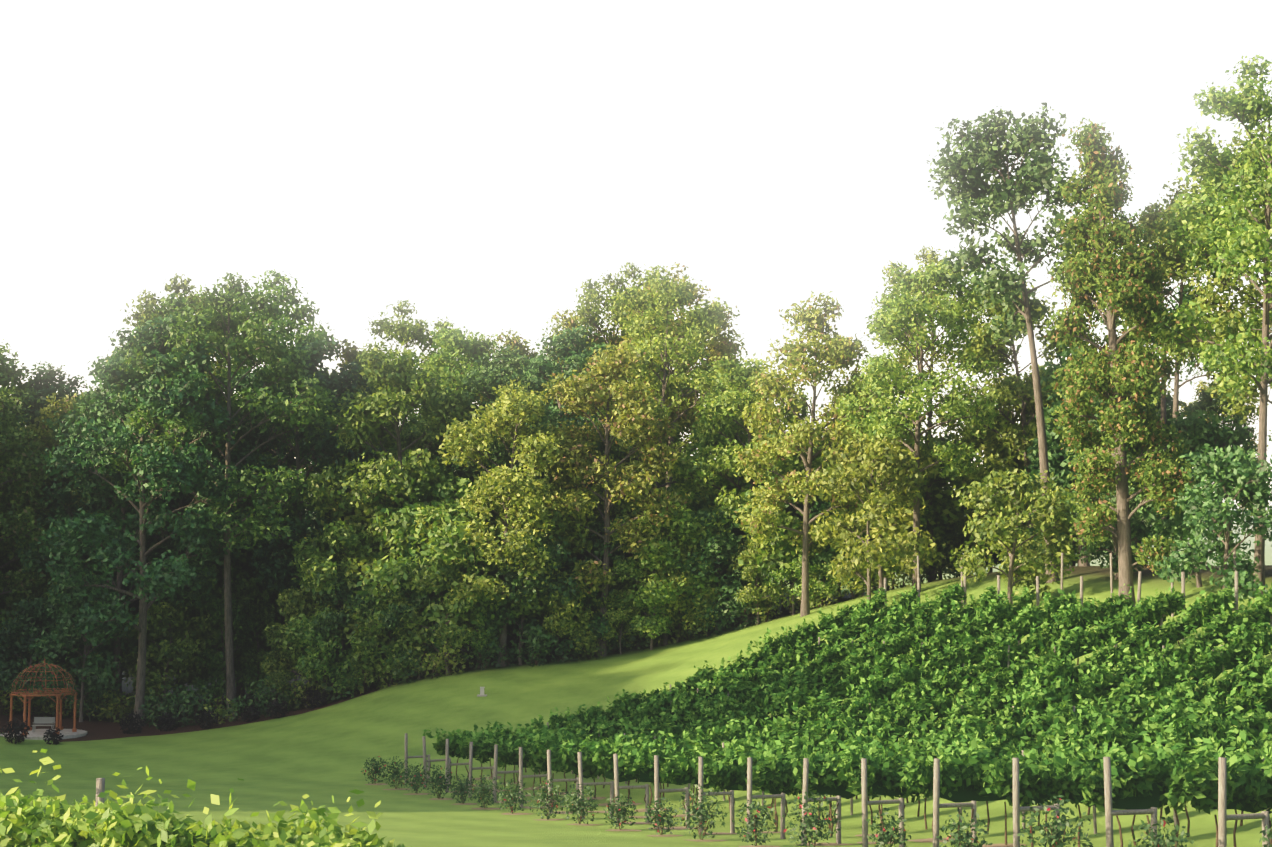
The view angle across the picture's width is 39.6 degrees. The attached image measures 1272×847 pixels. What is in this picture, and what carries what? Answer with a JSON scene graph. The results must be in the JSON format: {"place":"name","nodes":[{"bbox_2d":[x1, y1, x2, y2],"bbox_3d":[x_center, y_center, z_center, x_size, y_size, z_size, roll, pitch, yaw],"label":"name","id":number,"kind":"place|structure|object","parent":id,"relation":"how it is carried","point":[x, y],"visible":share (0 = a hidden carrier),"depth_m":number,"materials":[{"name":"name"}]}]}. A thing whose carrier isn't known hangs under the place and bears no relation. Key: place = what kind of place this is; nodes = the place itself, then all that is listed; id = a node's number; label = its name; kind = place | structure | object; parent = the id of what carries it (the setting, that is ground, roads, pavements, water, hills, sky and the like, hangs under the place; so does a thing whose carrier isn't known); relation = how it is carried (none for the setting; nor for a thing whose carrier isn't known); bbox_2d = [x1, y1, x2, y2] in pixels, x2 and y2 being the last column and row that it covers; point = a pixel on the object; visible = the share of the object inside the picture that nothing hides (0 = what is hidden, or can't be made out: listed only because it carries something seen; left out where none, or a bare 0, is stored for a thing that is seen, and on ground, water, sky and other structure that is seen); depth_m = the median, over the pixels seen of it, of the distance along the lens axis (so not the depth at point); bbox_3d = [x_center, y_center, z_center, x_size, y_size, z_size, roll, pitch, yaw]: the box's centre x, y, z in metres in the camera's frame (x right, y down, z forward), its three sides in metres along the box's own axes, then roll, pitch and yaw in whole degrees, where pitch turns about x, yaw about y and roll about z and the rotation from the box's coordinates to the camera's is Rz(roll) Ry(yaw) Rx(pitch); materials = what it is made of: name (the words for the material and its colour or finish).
{"place":"outdoors","nodes":[
{"label":"outdoors","id":0,"kind":"place"},
{"bbox_2d":[0,495,1271,846],"bbox_3d":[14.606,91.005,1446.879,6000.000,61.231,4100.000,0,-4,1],"label":"terrain","id":1,"kind":"structure","parent":0,"point":[320,755],"depth_m":80.18,"materials":[{"name":"green plant"}]},
{"bbox_2d":[0,339,47,568],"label":"forest tree","id":2,"kind":"object","parent":1,"relation":"on","point":[6,374],"visible":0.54,"depth_m":114.58,"materials":[{"name":"green plant"}]},
{"bbox_2d":[0,386,64,646],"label":"tree","id":3,"kind":"object","parent":1,"relation":"on","point":[9,477],"visible":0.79,"depth_m":109.52,"materials":[{"name":"green plant"}]},
{"bbox_2d":[0,596,86,715],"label":"tree","id":4,"kind":"object","parent":1,"relation":"on","point":[32,614],"visible":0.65,"depth_m":105.27,"materials":[{"name":"green plant"}]},
{"bbox_2d":[0,658,86,739],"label":"gazebo","id":5,"kind":"object","parent":1,"relation":"on","point":[37,734],"visible":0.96,"depth_m":97.30,"materials":[{"name":"brown wood"}]},
{"bbox_2d":[0,360,107,566],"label":"tree","id":6,"kind":"object","parent":1,"relation":"on","point":[44,388],"visible":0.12,"depth_m":124.39,"materials":[{"name":"green plant"}]},
{"bbox_2d":[0,389,114,623],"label":"tree","id":7,"kind":"object","parent":1,"relation":"on","point":[47,440],"visible":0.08,"depth_m":117.51,"materials":[{"name":"green plant"}]},
{"bbox_2d":[23,574,138,721],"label":"tree","id":8,"kind":"object","parent":1,"relation":"on","point":[67,622],"visible":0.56,"depth_m":103.68,"materials":[{"name":"green plant"}]},
{"bbox_2d":[8,374,210,715],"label":"tree","id":9,"kind":"object","parent":1,"relation":"on","point":[101,495],"visible":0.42,"depth_m":108.84,"materials":[{"name":"green plant"}]},
{"bbox_2d":[37,313,262,726],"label":"tree","id":10,"kind":"object","parent":1,"relation":"on","point":[176,572],"visible":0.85,"depth_m":101.50,"materials":[{"name":"green plant"}]},
{"bbox_2d":[119,600,223,709],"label":"tree","id":11,"kind":"object","parent":1,"relation":"on","point":[163,621],"visible":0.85,"depth_m":106.54,"materials":[{"name":"green plant"}]},
{"bbox_2d":[80,273,282,706],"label":"forest tree","id":12,"kind":"object","parent":1,"relation":"on","point":[149,300],"visible":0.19,"depth_m":114.92,"materials":[{"name":"green plant"}]},
{"bbox_2d":[0,686,380,744],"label":"planting bed mulch","id":13,"kind":"object","parent":1,"relation":"on","point":[98,730],"visible":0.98,"depth_m":99.42,"materials":[{"name":"brown soil"}]},
{"bbox_2d":[0,749,416,846],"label":"vine row","id":14,"kind":"object","parent":1,"relation":"on","point":[108,823],"visible":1,"depth_m":15.07,"materials":[{"name":"green plant"}]},
{"bbox_2d":[150,563,280,707],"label":"tree","id":15,"kind":"object","parent":1,"relation":"on","point":[247,591],"visible":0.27,"depth_m":110.91,"materials":[{"name":"green plant"}]},
{"bbox_2d":[180,591,257,710],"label":"tree","id":16,"kind":"object","parent":1,"relation":"on","point":[217,607],"visible":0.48,"depth_m":108.22,"materials":[{"name":"green plant"}]},
{"bbox_2d":[103,272,339,718],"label":"forest tree","id":17,"kind":"object","parent":1,"relation":"on","point":[288,411],"visible":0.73,"depth_m":103.86,"materials":[{"name":"green plant"}]},
{"bbox_2d":[190,531,289,700],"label":"tree","id":18,"kind":"object","parent":1,"relation":"on","point":[244,559],"visible":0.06,"depth_m":118.92,"materials":[{"name":"green plant"}]},
{"bbox_2d":[224,599,287,705],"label":"tree","id":19,"kind":"object","parent":1,"relation":"on","point":[258,614],"visible":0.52,"depth_m":110.43,"materials":[{"name":"green plant"}]},
{"bbox_2d":[172,269,363,619],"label":"forest tree","id":20,"kind":"object","parent":1,"relation":"on","point":[291,300],"visible":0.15,"depth_m":124.57,"materials":[{"name":"green plant"}]},
{"bbox_2d":[195,317,359,697],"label":"forest tree","id":21,"kind":"object","parent":1,"relation":"on","point":[282,330],"visible":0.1,"depth_m":116.63,"materials":[{"name":"green plant"}]},
{"bbox_2d":[264,622,322,709],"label":"bush","id":22,"kind":"object","parent":1,"relation":"on","point":[283,678],"visible":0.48,"depth_m":101.83,"materials":[{"name":"green plant"}]},
{"bbox_2d":[260,580,349,689],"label":"tree","id":23,"kind":"object","parent":1,"relation":"on","point":[292,604],"visible":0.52,"depth_m":102.85,"materials":[{"name":"green plant"}]},
{"bbox_2d":[215,337,395,700],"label":"tree","id":24,"kind":"object","parent":1,"relation":"on","point":[274,569],"visible":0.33,"depth_m":109.12,"materials":[{"name":"green plant"}]},
{"bbox_2d":[284,607,362,704],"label":"tree","id":25,"kind":"object","parent":1,"relation":"on","point":[318,667],"visible":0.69,"depth_m":100.29,"materials":[{"name":"green plant"}]},
{"bbox_2d":[271,518,396,698],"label":"tree","id":26,"kind":"object","parent":1,"relation":"on","point":[320,570],"visible":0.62,"depth_m":101.17,"materials":[{"name":"green plant"}]},
{"bbox_2d":[296,491,409,686],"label":"tree","id":27,"kind":"object","parent":1,"relation":"on","point":[365,516],"visible":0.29,"depth_m":102.38,"materials":[{"name":"green plant"}]},
{"bbox_2d":[310,569,403,689],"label":"tree","id":28,"kind":"object","parent":1,"relation":"on","point":[339,617],"visible":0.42,"depth_m":100.66,"materials":[{"name":"green plant"}]},
{"bbox_2d":[306,338,431,533],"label":"tree","id":29,"kind":"object","parent":1,"relation":"on","point":[347,354],"visible":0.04,"depth_m":125.21,"materials":[{"name":"green plant"}]},
{"bbox_2d":[343,587,430,685],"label":"tree","id":30,"kind":"object","parent":1,"relation":"on","point":[369,644],"visible":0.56,"depth_m":99.72,"materials":[{"name":"green plant"}]},
{"bbox_2d":[301,341,497,676],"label":"tree","id":31,"kind":"object","parent":1,"relation":"on","point":[368,413],"visible":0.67,"depth_m":103.12,"materials":[{"name":"green plant"}]},
{"bbox_2d":[336,299,474,508],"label":"forest tree","id":32,"kind":"object","parent":1,"relation":"on","point":[410,332],"visible":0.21,"depth_m":124.90,"materials":[{"name":"green plant"}]},
{"bbox_2d":[378,567,457,679],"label":"tree","id":33,"kind":"object","parent":1,"relation":"on","point":[419,600],"visible":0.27,"depth_m":99.25,"materials":[{"name":"green plant"}]},
{"bbox_2d":[366,465,499,674],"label":"tree","id":34,"kind":"object","parent":1,"relation":"on","point":[447,490],"visible":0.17,"depth_m":102.12,"materials":[{"name":"green plant"}]},
{"bbox_2d":[356,501,512,676],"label":"tree","id":35,"kind":"object","parent":1,"relation":"on","point":[432,547],"visible":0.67,"depth_m":98.49,"materials":[{"name":"green plant"}]},
{"bbox_2d":[392,415,482,658],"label":"tree","id":36,"kind":"object","parent":1,"relation":"on","point":[413,435],"visible":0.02,"depth_m":110.81,"materials":[{"name":"green plant"}]},
{"bbox_2d":[391,553,492,675],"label":"tree","id":37,"kind":"object","parent":1,"relation":"on","point":[433,581],"visible":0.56,"depth_m":98.06,"materials":[{"name":"green plant"}]},
{"bbox_2d":[361,322,529,500],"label":"forest tree","id":38,"kind":"object","parent":1,"relation":"on","point":[454,343],"visible":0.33,"depth_m":119.00,"materials":[{"name":"green plant"}]},
{"bbox_2d":[445,580,508,668],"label":"tree","id":39,"kind":"object","parent":1,"relation":"on","point":[483,635],"visible":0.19,"depth_m":98.98,"materials":[{"name":"green plant"}]},
{"bbox_2d":[0,536,962,728],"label":"woodland edge bushes","id":40,"kind":"object","parent":1,"relation":"on","point":[108,712],"visible":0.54,"depth_m":100.81,"materials":[{"name":"green plant"}]},
{"bbox_2d":[435,344,571,652],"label":"tree","id":41,"kind":"object","parent":1,"relation":"on","point":[506,368],"visible":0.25,"depth_m":105.61,"materials":[{"name":"green plant"}]},
{"bbox_2d":[414,379,598,666],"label":"tree","id":42,"kind":"object","parent":1,"relation":"on","point":[515,410],"visible":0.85,"depth_m":98.99,"materials":[{"name":"green plant"}]},
{"bbox_2d":[474,328,567,451],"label":"tree","id":43,"kind":"object","parent":1,"relation":"on","point":[520,345],"visible":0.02,"depth_m":121.96,"materials":[{"name":"green plant"}]},
{"bbox_2d":[475,529,581,664],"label":"tree","id":44,"kind":"object","parent":1,"relation":"on","point":[536,631],"visible":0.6,"depth_m":99.13,"materials":[{"name":"green plant"}]},
{"bbox_2d":[480,484,596,659],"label":"tree","id":45,"kind":"object","parent":1,"relation":"on","point":[526,606],"visible":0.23,"depth_m":100.60,"materials":[{"name":"green plant"}]},
{"bbox_2d":[524,571,598,661],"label":"tree","id":46,"kind":"object","parent":1,"relation":"on","point":[551,624],"visible":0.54,"depth_m":99.68,"materials":[{"name":"green plant"}]},
{"bbox_2d":[507,324,632,630],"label":"tree","id":47,"kind":"object","parent":1,"relation":"on","point":[575,355],"visible":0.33,"depth_m":115.17,"materials":[{"name":"green plant"}]},
{"bbox_2d":[535,485,625,650],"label":"tree","id":48,"kind":"object","parent":1,"relation":"on","point":[580,538],"visible":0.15,"depth_m":103.00,"materials":[{"name":"green plant"}]},
{"bbox_2d":[537,307,638,607],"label":"tree","id":49,"kind":"object","parent":1,"relation":"on","point":[570,320],"depth_m":123.68,"materials":[{"name":"green plant"}]},
{"bbox_2d":[554,568,622,656],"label":"tree","id":50,"kind":"object","parent":1,"relation":"on","point":[596,627],"visible":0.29,"depth_m":101.19,"materials":[{"name":"green plant"}]},
{"bbox_2d":[557,512,652,649],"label":"tree","id":51,"kind":"object","parent":1,"relation":"on","point":[596,526],"visible":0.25,"depth_m":102.85,"materials":[{"name":"green plant"}]},
{"bbox_2d":[528,342,691,656],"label":"tree","id":52,"kind":"object","parent":1,"relation":"on","point":[580,395],"visible":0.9,"depth_m":101.53,"materials":[{"name":"green plant"}]},
{"bbox_2d":[542,261,692,464],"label":"forest tree","id":53,"kind":"object","parent":1,"relation":"on","point":[589,313],"visible":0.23,"depth_m":123.15,"materials":[{"name":"green plant"}]},
{"bbox_2d":[595,589,648,653],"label":"tree","id":54,"kind":"object","parent":1,"relation":"on","point":[614,616],"visible":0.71,"depth_m":101.38,"materials":[{"name":"green plant"}]},
{"bbox_2d":[567,500,684,642],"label":"tree","id":55,"kind":"object","parent":1,"relation":"on","point":[627,584],"visible":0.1,"depth_m":103.01,"materials":[{"name":"green plant"}]},
{"bbox_2d":[570,287,705,488],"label":"tree","id":56,"kind":"object","parent":1,"relation":"on","point":[614,337],"visible":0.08,"depth_m":124.21,"materials":[{"name":"green plant"}]},
{"bbox_2d":[609,536,693,649],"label":"tree","id":57,"kind":"object","parent":1,"relation":"on","point":[623,568],"visible":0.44,"depth_m":100.51,"materials":[{"name":"green plant"}]},
{"bbox_2d":[592,265,733,499],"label":"forest tree","id":58,"kind":"object","parent":1,"relation":"on","point":[670,295],"visible":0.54,"depth_m":110.18,"materials":[{"name":"green plant"}]},
{"bbox_2d":[610,490,725,645],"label":"tree","id":59,"kind":"object","parent":1,"relation":"on","point":[682,525],"visible":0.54,"depth_m":100.69,"materials":[{"name":"green plant"}]},
{"bbox_2d":[603,262,741,493],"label":"forest tree","id":60,"kind":"object","parent":1,"relation":"on","point":[717,348],"visible":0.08,"depth_m":118.96,"materials":[{"name":"green plant"}]},
{"bbox_2d":[617,487,744,636],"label":"tree","id":61,"kind":"object","parent":1,"relation":"on","point":[713,498],"visible":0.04,"depth_m":104.27,"materials":[{"name":"green plant"}]},
{"bbox_2d":[639,542,726,642],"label":"tree","id":62,"kind":"object","parent":1,"relation":"on","point":[676,604],"visible":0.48,"depth_m":100.96,"materials":[{"name":"green plant"}]},
{"bbox_2d":[656,296,766,450],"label":"tree","id":63,"kind":"object","parent":1,"relation":"on","point":[726,309],"visible":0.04,"depth_m":127.69,"materials":[{"name":"green plant"}]},
{"bbox_2d":[675,505,755,631],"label":"tree","id":64,"kind":"object","parent":1,"relation":"on","point":[726,541],"visible":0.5,"depth_m":101.23,"materials":[{"name":"green plant"}]},
{"bbox_2d":[682,420,796,619],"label":"tree","id":65,"kind":"object","parent":1,"relation":"on","point":[705,441],"visible":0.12,"depth_m":105.59,"materials":[{"name":"green plant"}]},
{"bbox_2d":[665,352,827,622],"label":"tree","id":66,"kind":"object","parent":1,"relation":"on","point":[724,408],"visible":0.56,"depth_m":102.55,"materials":[{"name":"green plant"}]},
{"bbox_2d":[727,537,791,624],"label":"tree","id":67,"kind":"object","parent":1,"relation":"on","point":[748,595],"visible":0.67,"depth_m":99.44,"materials":[{"name":"green plant"}]},
{"bbox_2d":[720,431,836,613],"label":"tree","id":68,"kind":"object","parent":1,"relation":"on","point":[825,558],"visible":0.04,"depth_m":100.77,"materials":[{"name":"green plant"}]},
{"bbox_2d":[763,547,825,614],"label":"tree","id":69,"kind":"object","parent":1,"relation":"on","point":[778,577],"visible":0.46,"depth_m":98.93,"materials":[{"name":"green plant"}]},
{"bbox_2d":[734,436,874,607],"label":"tree","id":70,"kind":"object","parent":1,"relation":"on","point":[780,546],"visible":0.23,"depth_m":99.27,"materials":[{"name":"green plant"}]},
{"bbox_2d":[734,290,879,616],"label":"tree","id":71,"kind":"object","parent":1,"relation":"on","point":[837,351],"visible":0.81,"depth_m":96.30,"materials":[{"name":"green plant"}]},
{"bbox_2d":[361,756,1271,846],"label":"vineyard rose bushes","id":72,"kind":"object","parent":1,"relation":"on","point":[887,835],"visible":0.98,"depth_m":44.20,"materials":[{"name":"green plant"}]},
{"bbox_2d":[791,524,843,604],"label":"tree","id":73,"kind":"object","parent":1,"relation":"on","point":[827,588],"visible":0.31,"depth_m":98.52,"materials":[{"name":"green plant"}]},
{"bbox_2d":[405,549,1271,846],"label":"vineyard posts","id":74,"kind":"object","parent":1,"relation":"on","point":[1111,813],"visible":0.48,"depth_m":44.72,"materials":[{"name":"beige wood"}]},
{"bbox_2d":[790,489,897,601],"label":"tree","id":75,"kind":"object","parent":1,"relation":"on","point":[819,504],"visible":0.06,"depth_m":99.42,"materials":[{"name":"green plant"}]},
{"bbox_2d":[423,582,1271,846],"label":"vineyard rows","id":76,"kind":"object","parent":1,"relation":"on","point":[1197,732],"visible":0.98,"depth_m":58.03,"materials":[{"name":"green plant"}]},
{"bbox_2d":[808,408,940,590],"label":"tree","id":77,"kind":"object","parent":1,"relation":"on","point":[903,516],"visible":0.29,"depth_m":94.43,"materials":[{"name":"green plant"}]},
{"bbox_2d":[812,432,943,599],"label":"tree","id":78,"kind":"object","parent":1,"relation":"on","point":[878,456],"visible":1,"depth_m":88.16,"materials":[{"name":"green plant"}]},
{"bbox_2d":[809,418,969,589],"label":"tree","id":79,"kind":"object","parent":1,"relation":"on","point":[950,514],"visible":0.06,"depth_m":99.29,"materials":[{"name":"green plant"}]},
{"bbox_2d":[834,256,1005,593],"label":"forest tree","id":80,"kind":"object","parent":1,"relation":"on","point":[898,313],"visible":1,"depth_m":90.30,"materials":[{"name":"green plant"}]},
{"bbox_2d":[838,245,1020,581],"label":"forest tree","id":81,"kind":"object","parent":1,"relation":"on","point":[941,358],"visible":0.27,"depth_m":98.85,"materials":[{"name":"green plant"}]},
{"bbox_2d":[938,412,1009,572],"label":"tree","id":82,"kind":"object","parent":1,"relation":"on","point":[957,541],"visible":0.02,"depth_m":106.47,"materials":[{"name":"green plant"}]},
{"bbox_2d":[928,281,1094,536],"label":"tree","id":83,"kind":"object","parent":1,"relation":"on","point":[1016,388],"visible":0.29,"depth_m":96.09,"materials":[{"name":"green plant"}]},
{"bbox_2d":[935,420,1095,562],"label":"tree","id":84,"kind":"object","parent":1,"relation":"on","point":[968,482],"visible":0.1,"depth_m":102.12,"materials":[{"name":"green plant"}]},
{"bbox_2d":[950,469,1082,603],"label":"tree","id":85,"kind":"object","parent":1,"relation":"on","point":[1019,498],"visible":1,"depth_m":77.89,"materials":[{"name":"green plant"}]},
{"bbox_2d":[925,102,1119,582],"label":"forest tree","id":86,"kind":"object","parent":1,"relation":"on","point":[990,159],"visible":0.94,"depth_m":83.69,"materials":[{"name":"green plant"}]},
{"bbox_2d":[1016,330,1141,565],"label":"cone tree","id":87,"kind":"object","parent":1,"relation":"on","point":[1057,454],"visible":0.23,"depth_m":89.72,"materials":[{"name":"green plant"}]},
{"bbox_2d":[1075,392,1162,578],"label":"cone tree","id":88,"kind":"object","parent":1,"relation":"on","point":[1143,528],"visible":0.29,"depth_m":80.53,"materials":[{"name":"green plant"}]},
{"bbox_2d":[1040,117,1200,613],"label":"column tree","id":89,"kind":"object","parent":1,"relation":"on","point":[1130,284],"visible":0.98,"depth_m":71.38,"materials":[{"name":"green plant"}]},
{"bbox_2d":[1061,388,1203,565],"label":"tree","id":90,"kind":"object","parent":1,"relation":"on","point":[1169,406],"visible":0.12,"depth_m":97.09,"materials":[{"name":"green plant"}]},
{"bbox_2d":[1094,209,1218,565],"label":"forest tree","id":91,"kind":"object","parent":1,"relation":"on","point":[1171,290],"visible":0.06,"depth_m":94.30,"materials":[{"name":"green plant"}]},
{"bbox_2d":[1103,176,1247,550],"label":"forest tree","id":92,"kind":"object","parent":1,"relation":"on","point":[1171,258],"visible":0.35,"depth_m":83.72,"materials":[{"name":"green plant"}]},
{"bbox_2d":[1134,407,1266,587],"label":"tree","id":93,"kind":"object","parent":1,"relation":"on","point":[1195,429],"visible":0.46,"depth_m":73.36,"materials":[{"name":"green plant"}]},
{"bbox_2d":[1144,53,1271,597],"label":"forest tree","id":94,"kind":"object","parent":1,"relation":"on","point":[1235,232],"visible":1,"depth_m":69.11,"materials":[{"name":"green plant"}]},
{"bbox_2d":[1154,443,1271,607],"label":"tree","id":95,"kind":"object","parent":1,"relation":"on","point":[1211,512],"visible":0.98,"depth_m":65.12,"materials":[{"name":"green plant"}]},
{"bbox_2d":[1155,124,1271,424],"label":"forest tree","id":96,"kind":"object","parent":1,"relation":"on","point":[1252,295],"visible":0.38,"depth_m":78.76,"materials":[{"name":"green plant"}]},
{"bbox_2d":[1182,380,1258,548],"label":"forest tree","id":97,"kind":"object","parent":1,"relation":"on","point":[1210,405],"visible":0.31,"depth_m":104.67,"materials":[{"name":"green plant"}]},
{"bbox_2d":[0,0,1271,509],"label":"sky","id":98,"kind":"structure","parent":0,"point":[473,163],"materials":[{"name":"white"}]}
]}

